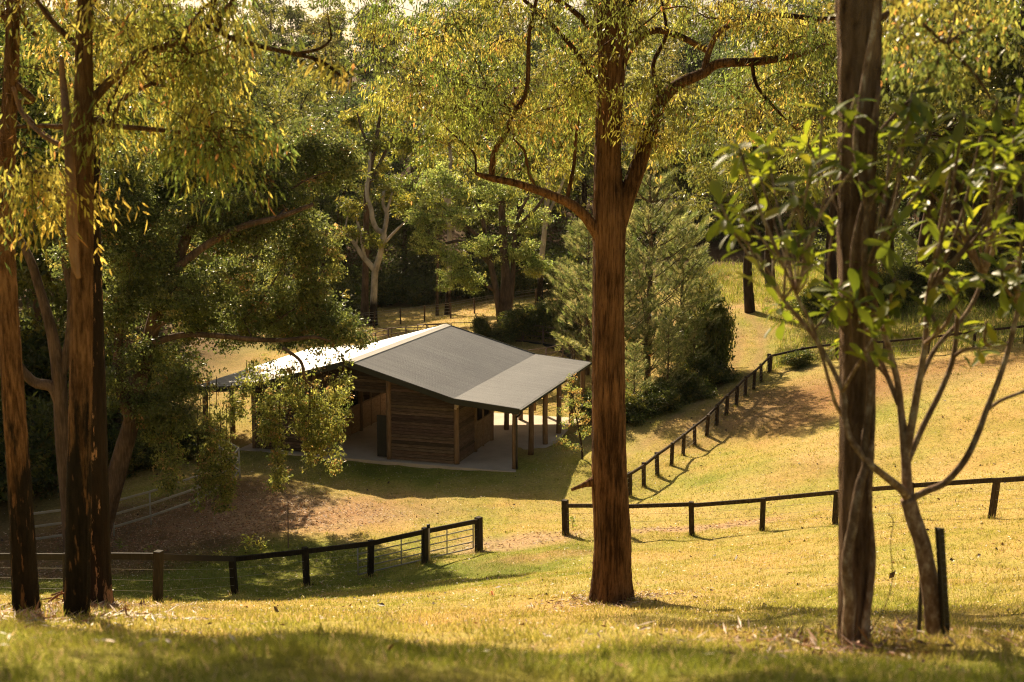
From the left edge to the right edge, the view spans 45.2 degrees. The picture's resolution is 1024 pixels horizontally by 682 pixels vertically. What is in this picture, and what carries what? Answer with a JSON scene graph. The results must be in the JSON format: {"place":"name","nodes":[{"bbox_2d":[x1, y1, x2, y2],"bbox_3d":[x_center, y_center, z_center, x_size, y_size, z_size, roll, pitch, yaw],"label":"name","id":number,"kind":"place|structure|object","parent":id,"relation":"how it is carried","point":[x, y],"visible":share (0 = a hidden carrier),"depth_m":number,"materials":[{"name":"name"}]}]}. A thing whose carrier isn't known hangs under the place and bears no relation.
{"place":"outdoors","nodes":[
{"label":"outdoors","id":0,"kind":"place"},
{"bbox_2d":[1,0,1018,70],"label":"sky","id":1,"kind":"structure","parent":0,"point":[406,4],"materials":[{"name":"white"}]},
{"bbox_2d":[0,70,1023,681],"bbox_3d":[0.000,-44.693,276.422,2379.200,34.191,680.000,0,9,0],"label":"ground","id":2,"kind":"structure","parent":0,"point":[338,482],"depth_m":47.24,"materials":[{"name":"plant"}]},
{"bbox_2d":[0,391,57,502],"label":"shrub","id":3,"kind":"object","parent":2,"relation":"on","point":[46,439],"visible":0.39,"depth_m":51.09,"materials":[{"name":"green plant"}]},
{"bbox_2d":[0,0,58,612],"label":"eucalyptus tree","id":4,"kind":"object","parent":2,"relation":"on","point":[24,569],"visible":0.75,"depth_m":12.52,"materials":[{"name":"orange plant"}]},
{"bbox_2d":[0,319,68,401],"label":"shrub","id":5,"kind":"object","parent":2,"relation":"on","point":[42,356],"visible":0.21,"depth_m":59.31,"materials":[{"name":"green plant"}]},
{"bbox_2d":[0,2,73,300],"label":"broadleaf tree","id":6,"kind":"object","parent":2,"relation":"on","point":[24,69],"visible":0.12,"depth_m":57.55,"materials":[{"name":"green plant"}]},
{"bbox_2d":[1,406,110,499],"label":"shrub","id":7,"kind":"object","parent":2,"relation":"on","point":[46,473],"visible":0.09,"depth_m":51.39,"materials":[{"name":"green plant"}]},
{"bbox_2d":[0,34,177,331],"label":"broadleaf tree","id":8,"kind":"object","parent":2,"relation":"on","point":[36,310],"visible":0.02,"depth_m":59.45,"materials":[{"name":"green plant"}]},
{"bbox_2d":[20,312,163,414],"bbox_3d":[-22.736,1.557,62.563,10.124,6.347,10.887,3,9,21],"label":"shrub","id":9,"kind":"object","parent":2,"relation":"on","point":[27,333],"visible":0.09,"depth_m":60.43,"materials":[{"name":"green plant"}]},
{"bbox_2d":[45,387,143,457],"bbox_3d":[-18.762,3.735,57.193,6.067,4.097,6.525,-1,9,-4],"label":"shrub","id":10,"kind":"object","parent":2,"relation":"on","point":[111,421],"visible":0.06,"depth_m":56.02,"materials":[{"name":"green plant"}]},
{"bbox_2d":[90,97,114,602],"bbox_3d":[-6.285,0.343,18.487,0.836,7.880,0.536,4,10,25],"label":"eucalyptus tree","id":11,"kind":"object","parent":2,"relation":"on","point":[101,589],"visible":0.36,"depth_m":18.61,"materials":[{"name":"black plant"}]},
{"bbox_2d":[113,538,127,549],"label":"weed","id":12,"kind":"object","parent":2,"relation":"on","point":[119,544],"visible":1,"depth_m":43.95,"materials":[{"name":"green plant"}]},
{"bbox_2d":[15,82,245,434],"bbox_3d":[-17.984,-2.997,56.504,12.963,18.047,12.937,-6,11,-36],"label":"broadleaf tree","id":13,"kind":"object","parent":2,"relation":"on","point":[59,297],"visible":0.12,"depth_m":53.75,"materials":[{"name":"green plant"}]},
{"bbox_2d":[29,31,235,345],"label":"broadleaf tree","id":14,"kind":"object","parent":2,"relation":"on","point":[150,102],"visible":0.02,"depth_m":66.81,"materials":[{"name":"green plant"}]},
{"bbox_2d":[34,439,240,539],"bbox_3d":[-14.180,6.095,49.602,3.396,2.204,11.897,4,10,24],"label":"steel yard fence","id":15,"kind":"object","parent":2,"relation":"on","point":[149,504],"visible":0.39,"depth_m":47.05,"materials":[{"name":"metal"}]},
{"bbox_2d":[107,424,170,478],"bbox_3d":[-16.825,4.806,54.375,3.714,2.399,3.561,5,10,30],"label":"shrub","id":16,"kind":"object","parent":2,"relation":"on","point":[140,456],"visible":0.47,"depth_m":53.74,"materials":[{"name":"green plant"}]},
{"bbox_2d":[106,333,205,405],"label":"shrub","id":17,"kind":"object","parent":2,"relation":"on","point":[180,356],"visible":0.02,"depth_m":66.83,"materials":[{"name":"green plant"}]},
{"bbox_2d":[138,415,225,464],"bbox_3d":[-15.457,4.371,57.338,4.195,2.630,4.512,-2,9,-11],"label":"shrub","id":18,"kind":"object","parent":2,"relation":"on","point":[185,442],"visible":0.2,"depth_m":56.55,"materials":[{"name":"green plant"}]},
{"bbox_2d":[0,0,384,616],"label":"eucalyptus tree","id":19,"kind":"object","parent":2,"relation":"on","point":[78,205],"visible":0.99,"depth_m":10.19,"materials":[{"name":"green plant"}]},
{"bbox_2d":[15,98,380,552],"bbox_3d":[-10.928,-0.399,43.990,13.238,16.439,7.908,-2,9,-14],"label":"spreading tree","id":20,"kind":"object","parent":2,"relation":"on","point":[189,302],"visible":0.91,"depth_m":43.33,"materials":[{"name":"green plant"}]},
{"bbox_2d":[0,516,482,601],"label":"paddock fence","id":21,"kind":"object","parent":2,"relation":"on","point":[158,557],"visible":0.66,"depth_m":35.78,"materials":[{"name":"wood"}]},
{"bbox_2d":[357,524,473,574],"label":"farm gate","id":22,"kind":"structure","parent":21,"relation":"attached to","point":[446,547],"depth_m":39.32,"materials":[{"name":"metal"}]},
{"bbox_2d":[239,533,256,549],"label":"weed","id":23,"kind":"object","parent":2,"relation":"on","point":[249,539],"visible":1,"depth_m":41.88,"materials":[{"name":"green plant"}]},
{"bbox_2d":[249,536,269,551],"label":"weed","id":24,"kind":"object","parent":2,"relation":"on","point":[260,542],"visible":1,"depth_m":41.86,"materials":[{"name":"green plant"}]},
{"bbox_2d":[199,63,335,286],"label":"gum tree","id":25,"kind":"object","parent":2,"relation":"on","point":[259,89],"visible":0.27,"depth_m":107.73,"materials":[{"name":"green plant"}]},
{"bbox_2d":[287,506,288,547],"bbox_3d":[-7.725,6.468,42.401,0.068,1.606,0.039,0,9,0],"label":"wire stake","id":26,"kind":"object","parent":2,"relation":"on","point":[288,526],"visible":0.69,"depth_m":42.37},
{"bbox_2d":[290,192,362,273],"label":"broadleaf tree","id":27,"kind":"object","parent":2,"relation":"on","point":[330,211],"visible":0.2,"depth_m":106.78,"materials":[{"name":"green plant"}]},
{"bbox_2d":[286,264,370,318],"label":"shrub","id":28,"kind":"object","parent":2,"relation":"on","point":[354,304],"visible":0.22,"depth_m":99.18,"materials":[{"name":"green plant"}]},
{"bbox_2d":[293,115,398,280],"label":"gum tree","id":29,"kind":"object","parent":2,"relation":"on","point":[360,198],"visible":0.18,"depth_m":109.91,"materials":[{"name":"green plant"}]},
{"bbox_2d":[345,280,370,300],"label":"shrub","id":30,"kind":"object","parent":2,"relation":"on","point":[355,287],"visible":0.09,"depth_m":104.52,"materials":[{"name":"green plant"}]},
{"bbox_2d":[331,99,424,324],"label":"dark based gum","id":31,"kind":"object","parent":2,"relation":"on","point":[377,143],"visible":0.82,"depth_m":95.26,"materials":[{"name":"green plant"}]},
{"bbox_2d":[335,152,422,326],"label":"white gum","id":32,"kind":"object","parent":2,"relation":"on","point":[388,192],"visible":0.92,"depth_m":94.63,"materials":[{"name":"green plant"}]},
{"bbox_2d":[190,323,591,471],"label":"barn","id":33,"kind":"structure","parent":2,"relation":"on","point":[435,396],"depth_m":57.82,"materials":[{"name":"wood"}]},
{"bbox_2d":[377,415,386,456],"bbox_3d":[-5.947,4.356,56.405,0.520,1.940,0.050,3,9,17],"label":"black door","id":34,"kind":"structure","parent":33,"relation":"in","point":[381,419],"depth_m":56.38,"materials":[{"name":"wood"}]},
{"bbox_2d":[477,409,491,448],"bbox_3d":[-1.384,3.860,58.663,0.084,2.360,2.400,3,9,17],"label":"stall door","id":35,"kind":"structure","parent":33,"relation":"in","point":[484,425],"depth_m":58.82,"materials":[{"name":"wood"}]},
{"bbox_2d":[368,270,415,306],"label":"shrub","id":36,"kind":"object","parent":2,"relation":"on","point":[396,280],"visible":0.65,"depth_m":105.37,"materials":[{"name":"green plant"}]},
{"bbox_2d":[358,327,428,336],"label":"pipe fence","id":37,"kind":"object","parent":2,"relation":"on","point":[391,330],"visible":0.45,"depth_m":84.62,"materials":[{"name":"metal"}]},
{"bbox_2d":[362,172,446,278],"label":"broadleaf tree","id":38,"kind":"object","parent":2,"relation":"on","point":[393,223],"visible":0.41,"depth_m":111.32,"materials":[{"name":"green plant"}]},
{"bbox_2d":[399,281,439,306],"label":"shrub","id":39,"kind":"object","parent":2,"relation":"on","point":[412,298],"visible":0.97,"depth_m":105.01,"materials":[{"name":"green plant"}]},
{"bbox_2d":[427,524,429,561],"bbox_3d":[-2.632,6.425,38.801,0.110,1.316,0.110,0,9,0],"label":"pipe post","id":40,"kind":"object","parent":2,"relation":"on","point":[428,526],"visible":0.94,"depth_m":38.75,"materials":[{"name":"metal"}]},
{"bbox_2d":[425,196,454,315],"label":"slender gum","id":41,"kind":"object","parent":2,"relation":"on","point":[437,292],"visible":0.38,"depth_m":98.53,"materials":[{"name":"grey plant"}]},
{"bbox_2d":[347,289,536,327],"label":"wire fence","id":42,"kind":"object","parent":2,"relation":"on","point":[474,306],"visible":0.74,"depth_m":95.14,"materials":[{"name":"grey metal"}]},
{"bbox_2d":[409,120,483,314],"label":"pale gum","id":43,"kind":"object","parent":2,"relation":"on","point":[451,151],"visible":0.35,"depth_m":97.40,"materials":[{"name":"green plant"}]},
{"bbox_2d":[400,136,516,266],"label":"gum tree","id":44,"kind":"object","parent":2,"relation":"on","point":[461,202],"visible":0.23,"depth_m":110.32,"materials":[{"name":"green plant"}]},
{"bbox_2d":[444,263,493,300],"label":"shrub","id":45,"kind":"object","parent":2,"relation":"on","point":[483,293],"visible":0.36,"depth_m":105.34,"materials":[{"name":"green plant"}]},
{"bbox_2d":[369,322,574,358],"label":"round yard","id":46,"kind":"structure","parent":2,"relation":"on","point":[562,350],"depth_m":80.33,"materials":[{"name":"brown wood"}]},
{"bbox_2d":[399,150,560,322],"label":"shade tree","id":47,"kind":"object","parent":2,"relation":"on","point":[503,296],"visible":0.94,"depth_m":86.47,"materials":[{"name":"green plant"}]},
{"bbox_2d":[468,314,491,336],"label":"shrub","id":48,"kind":"object","parent":2,"relation":"on","point":[481,325],"visible":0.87,"depth_m":81.96,"materials":[{"name":"green plant"}]},
{"bbox_2d":[410,99,591,268],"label":"gum tree","id":49,"kind":"object","parent":2,"relation":"on","point":[538,197],"visible":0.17,"depth_m":106.56,"materials":[{"name":"green plant"}]},
{"bbox_2d":[487,325,524,342],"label":"shrub","id":50,"kind":"object","parent":2,"relation":"on","point":[503,336],"visible":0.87,"depth_m":81.52,"materials":[{"name":"green plant"}]},
{"bbox_2d":[0,0,1019,344],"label":"forest","id":51,"kind":"object","parent":2,"relation":"on","point":[422,268],"visible":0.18,"depth_m":145.85,"materials":[{"name":"green plant"}]},
{"bbox_2d":[0,363,1023,673],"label":"leaf litter","id":52,"kind":"object","parent":2,"relation":"on","point":[614,603],"visible":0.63,"depth_m":22.58,"materials":[{"name":"plant"}]},
{"bbox_2d":[496,265,543,296],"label":"shrub","id":53,"kind":"object","parent":2,"relation":"on","point":[519,283],"visible":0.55,"depth_m":103.43,"materials":[{"name":"green plant"}]},
{"bbox_2d":[489,303,553,337],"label":"shrub","id":54,"kind":"object","parent":2,"relation":"on","point":[507,320],"visible":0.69,"depth_m":81.67,"materials":[{"name":"green plant"}]},
{"bbox_2d":[512,295,554,339],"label":"shrub","id":55,"kind":"object","parent":2,"relation":"on","point":[538,312],"visible":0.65,"depth_m":81.53,"materials":[{"name":"green plant"}]},
{"bbox_2d":[517,122,583,300],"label":"pale gum","id":56,"kind":"object","parent":2,"relation":"on","point":[542,249],"visible":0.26,"depth_m":97.85,"materials":[{"name":"green plant"}]},
{"bbox_2d":[522,248,591,291],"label":"tree","id":57,"kind":"object","parent":2,"relation":"on","point":[547,284],"visible":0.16,"depth_m":102.21,"materials":[{"name":"green plant"}]},
{"bbox_2d":[545,255,579,346],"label":"young pine","id":58,"kind":"object","parent":2,"relation":"on","point":[556,304],"visible":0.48,"depth_m":79.78,"materials":[{"name":"green plant"}]},
{"bbox_2d":[541,289,591,337],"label":"shrub","id":59,"kind":"object","parent":2,"relation":"on","point":[571,329],"visible":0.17,"depth_m":81.00,"materials":[{"name":"green plant"}]},
{"bbox_2d":[550,372,591,459],"bbox_3d":[2.664,3.398,54.779,2.076,4.116,1.496,0,9,0],"label":"sapling","id":60,"kind":"object","parent":2,"relation":"on","point":[575,416],"visible":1,"depth_m":54.68,"materials":[{"name":"green plant"}]},
{"bbox_2d":[516,97,628,240],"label":"gum tree","id":61,"kind":"object","parent":2,"relation":"on","point":[584,190],"visible":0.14,"depth_m":115.85,"materials":[{"name":"green plant"}]},
{"bbox_2d":[569,516,577,526],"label":"weed","id":62,"kind":"object","parent":2,"relation":"on","point":[572,521],"visible":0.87,"depth_m":42.98,"materials":[{"name":"green plant"}]},
{"bbox_2d":[309,0,838,604],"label":"eucalyptus tree","id":63,"kind":"object","parent":2,"relation":"on","point":[609,28],"visible":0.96,"depth_m":18.63,"materials":[{"name":"green plant"}]},
{"bbox_2d":[542,215,638,374],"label":"young pine","id":64,"kind":"object","parent":2,"relation":"on","point":[585,269],"visible":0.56,"depth_m":73.87,"materials":[{"name":"green plant"}]},
{"bbox_2d":[565,388,639,425],"bbox_3d":[4.510,3.409,62.229,3.485,2.194,3.341,5,10,28],"label":"shrub","id":65,"kind":"object","parent":2,"relation":"on","point":[588,396],"visible":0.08,"depth_m":61.76,"materials":[{"name":"green plant"}]},
{"bbox_2d":[580,234,660,382],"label":"young pine","id":66,"kind":"object","parent":2,"relation":"on","point":[628,296],"visible":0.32,"depth_m":68.48,"materials":[{"name":"green plant"}]},
{"bbox_2d":[625,339,654,403],"bbox_3d":[6.366,1.938,62.908,1.897,4.196,1.861,-1,9,-7],"label":"young pine","id":67,"kind":"object","parent":2,"relation":"on","point":[635,377],"visible":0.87,"depth_m":62.69,"materials":[{"name":"green plant"}]},
{"bbox_2d":[625,390,663,426],"bbox_3d":[6.162,3.346,62.341,3.048,1.824,3.278,5,10,31],"label":"shrub","id":68,"kind":"object","parent":2,"relation":"on","point":[631,404],"visible":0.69,"depth_m":61.79,"materials":[{"name":"green plant"}]},
{"bbox_2d":[625,337,669,385],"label":"flowering bush","id":69,"kind":"object","parent":2,"relation":"on","point":[645,350],"visible":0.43,"depth_m":66.39,"materials":[{"name":"green plant"}]},
{"bbox_2d":[621,143,677,238],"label":"broadleaf tree","id":70,"kind":"object","parent":2,"relation":"on","point":[627,163],"visible":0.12,"depth_m":125.68,"materials":[{"name":"green plant"}]},
{"bbox_2d":[583,153,724,386],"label":"young pine","id":71,"kind":"object","parent":2,"relation":"on","point":[642,217],"visible":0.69,"depth_m":68.52,"materials":[{"name":"green plant"}]},
{"bbox_2d":[625,378,684,414],"bbox_3d":[7.403,2.950,63.438,3.473,1.822,3.330,-6,10,-33],"label":"shrub","id":72,"kind":"object","parent":2,"relation":"on","point":[665,396],"visible":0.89,"depth_m":62.64,"materials":[{"name":"green plant"}]},
{"bbox_2d":[652,319,695,391],"bbox_3d":[8.243,1.158,64.328,2.399,4.677,2.286,-6,10,-33],"label":"young pine","id":73,"kind":"object","parent":2,"relation":"on","point":[674,342],"visible":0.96,"depth_m":64.06,"materials":[{"name":"green plant"}]},
{"bbox_2d":[643,216,720,369],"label":"young pine","id":74,"kind":"object","parent":2,"relation":"on","point":[688,293],"visible":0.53,"depth_m":70.11,"materials":[{"name":"green plant"}]},
{"bbox_2d":[655,128,719,219],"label":"broadleaf tree","id":75,"kind":"object","parent":2,"relation":"on","point":[684,181],"visible":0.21,"depth_m":127.27,"materials":[{"name":"green plant"}]},
{"bbox_2d":[654,366,722,405],"bbox_3d":[9.236,2.310,65.513,3.870,2.123,4.162,-2,9,-15],"label":"shrub","id":76,"kind":"object","parent":2,"relation":"on","point":[690,390],"visible":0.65,"depth_m":64.54,"materials":[{"name":"green plant"}]},
{"bbox_2d":[679,316,715,373],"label":"young pine","id":77,"kind":"object","parent":2,"relation":"on","point":[693,344],"visible":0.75,"depth_m":69.20,"materials":[{"name":"green plant"}]},
{"bbox_2d":[627,353,770,496],"bbox_3d":[9.249,3.905,58.567,0.917,3.194,24.000,4,10,27],"label":"paddock fence","id":78,"kind":"object","parent":2,"relation":"on","point":[671,445],"visible":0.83,"depth_m":58.06,"materials":[{"name":"wood"}]},
{"bbox_2d":[678,248,733,323],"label":"young pine","id":79,"kind":"object","parent":2,"relation":"on","point":[715,276],"visible":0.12,"depth_m":73.17,"materials":[{"name":"green plant"}]},
{"bbox_2d":[675,277,738,368],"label":"shrub","id":80,"kind":"object","parent":2,"relation":"on","point":[721,336],"visible":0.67,"depth_m":70.60,"materials":[{"name":"green plant"}]},
{"bbox_2d":[673,351,744,388],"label":"shrub","id":81,"kind":"object","parent":2,"relation":"on","point":[717,372],"visible":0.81,"depth_m":68.73,"materials":[{"name":"green plant"}]},
{"bbox_2d":[683,117,759,216],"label":"broadleaf tree","id":82,"kind":"object","parent":2,"relation":"on","point":[713,135],"visible":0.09,"depth_m":128.20,"materials":[{"name":"green plant"}]},
{"bbox_2d":[660,71,835,313],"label":"gum tree","id":83,"kind":"object","parent":2,"relation":"on","point":[746,192],"visible":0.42,"depth_m":81.95,"materials":[{"name":"green plant"}]},
{"bbox_2d":[561,476,1023,535],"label":"paddock fence","id":84,"kind":"object","parent":2,"relation":"on","point":[691,505],"visible":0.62,"depth_m":38.73,"materials":[{"name":"wood"}]},
{"bbox_2d":[777,346,816,368],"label":"shrub","id":85,"kind":"object","parent":2,"relation":"on","point":[799,358],"visible":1,"depth_m":68.42,"materials":[{"name":"green plant"}]},
{"bbox_2d":[759,92,836,236],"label":"broadleaf tree","id":86,"kind":"object","parent":2,"relation":"on","point":[783,166],"visible":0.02,"depth_m":123.95,"materials":[{"name":"green plant"}]},
{"bbox_2d":[670,0,936,297],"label":"gum tree","id":87,"kind":"object","parent":2,"relation":"on","point":[833,212],"visible":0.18,"depth_m":80.00,"materials":[{"name":"green plant"}]},
{"bbox_2d":[686,36,929,286],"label":"gum tree","id":88,"kind":"object","parent":2,"relation":"on","point":[770,222],"visible":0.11,"depth_m":92.31,"materials":[{"name":"green plant"}]},
{"bbox_2d":[785,280,834,319],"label":"shrub","id":89,"kind":"object","parent":2,"relation":"on","point":[809,306],"visible":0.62,"depth_m":78.66,"materials":[{"name":"green plant"}]},
{"bbox_2d":[674,257,1023,372],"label":"tall grass","id":90,"kind":"structure","parent":2,"relation":"on","point":[812,275],"depth_m":75.42,"materials":[{"name":"plant"}]},
{"bbox_2d":[698,77,1023,637],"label":"leaved shrub","id":91,"kind":"object","parent":2,"relation":"on","point":[1014,278],"visible":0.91,"depth_m":6.75,"materials":[{"name":"green plant"}]},
{"bbox_2d":[834,265,921,308],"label":"shrub","id":92,"kind":"object","parent":2,"relation":"on","point":[886,278],"visible":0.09,"depth_m":78.28,"materials":[{"name":"green plant"}]},
{"bbox_2d":[752,0,1023,271],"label":"gum tree","id":93,"kind":"object","parent":2,"relation":"on","point":[971,101],"visible":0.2,"depth_m":80.53,"materials":[{"name":"green plant"}]},
{"bbox_2d":[769,325,1023,371],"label":"paddock fence","id":94,"kind":"object","parent":2,"relation":"on","point":[884,346],"visible":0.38,"depth_m":66.35,"materials":[{"name":"wood"}]},
{"bbox_2d":[877,261,941,298],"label":"shrub","id":95,"kind":"object","parent":2,"relation":"on","point":[905,272],"visible":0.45,"depth_m":81.65,"materials":[{"name":"green plant"}]},
{"bbox_2d":[817,0,1011,274],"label":"gum tree","id":96,"kind":"object","parent":2,"relation":"on","point":[932,155],"visible":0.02,"depth_m":88.64,"materials":[{"name":"green plant"}]},
{"bbox_2d":[917,577,922,634],"bbox_3d":[2.482,1.625,7.475,0.025,0.552,0.025,0,9,0],"label":"garden stake","id":97,"kind":"object","parent":2,"relation":"on","point":[919,615],"visible":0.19,"depth_m":7.47,"materials":[{"name":"wood"}]},
{"bbox_2d":[837,51,1005,270],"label":"broadleaf tree","id":98,"kind":"object","parent":2,"relation":"on","point":[937,191],"visible":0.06,"depth_m":95.03,"materials":[{"name":"green plant"}]},
{"bbox_2d":[820,0,1023,650],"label":"tree","id":99,"kind":"object","parent":2,"relation":"on","point":[862,43],"visible":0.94,"depth_m":7.06,"materials":[{"name":"green plant"}]},
{"bbox_2d":[935,527,950,636],"bbox_3d":[2.539,1.479,7.242,0.122,0.786,0.055,0,9,0],"label":"star picket","id":100,"kind":"object","parent":2,"relation":"on","point":[942,576],"visible":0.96,"depth_m":7.23,"materials":[{"name":"black metal"}]},
{"bbox_2d":[915,270,970,299],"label":"shrub","id":101,"kind":"object","parent":2,"relation":"on","point":[945,295],"visible":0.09,"depth_m":80.08,"materials":[{"name":"green plant"}]},
{"bbox_2d":[877,0,1023,251],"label":"gum tree","id":102,"kind":"object","parent":2,"relation":"on","point":[1019,189],"visible":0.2,"depth_m":79.77,"materials":[{"name":"green plant"}]},
{"bbox_2d":[912,31,1023,259],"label":"broadleaf tree","id":103,"kind":"object","parent":2,"relation":"on","point":[984,198],"visible":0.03,"depth_m":89.60,"materials":[{"name":"green plant"}]},
{"bbox_2d":[945,255,1010,302],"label":"shrub","id":104,"kind":"object","parent":2,"relation":"on","point":[967,266],"visible":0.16,"depth_m":77.90,"materials":[{"name":"green plant"}]},
{"bbox_2d":[942,29,1023,171],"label":"broadleaf tree","id":105,"kind":"object","parent":2,"relation":"on","point":[987,156],"visible":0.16,"depth_m":81.81,"materials":[{"name":"green plant"}]},
{"bbox_2d":[984,247,1023,301],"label":"shrub","id":106,"kind":"object","parent":2,"relation":"on","point":[994,288],"visible":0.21,"depth_m":75.37,"materials":[{"name":"green plant"}]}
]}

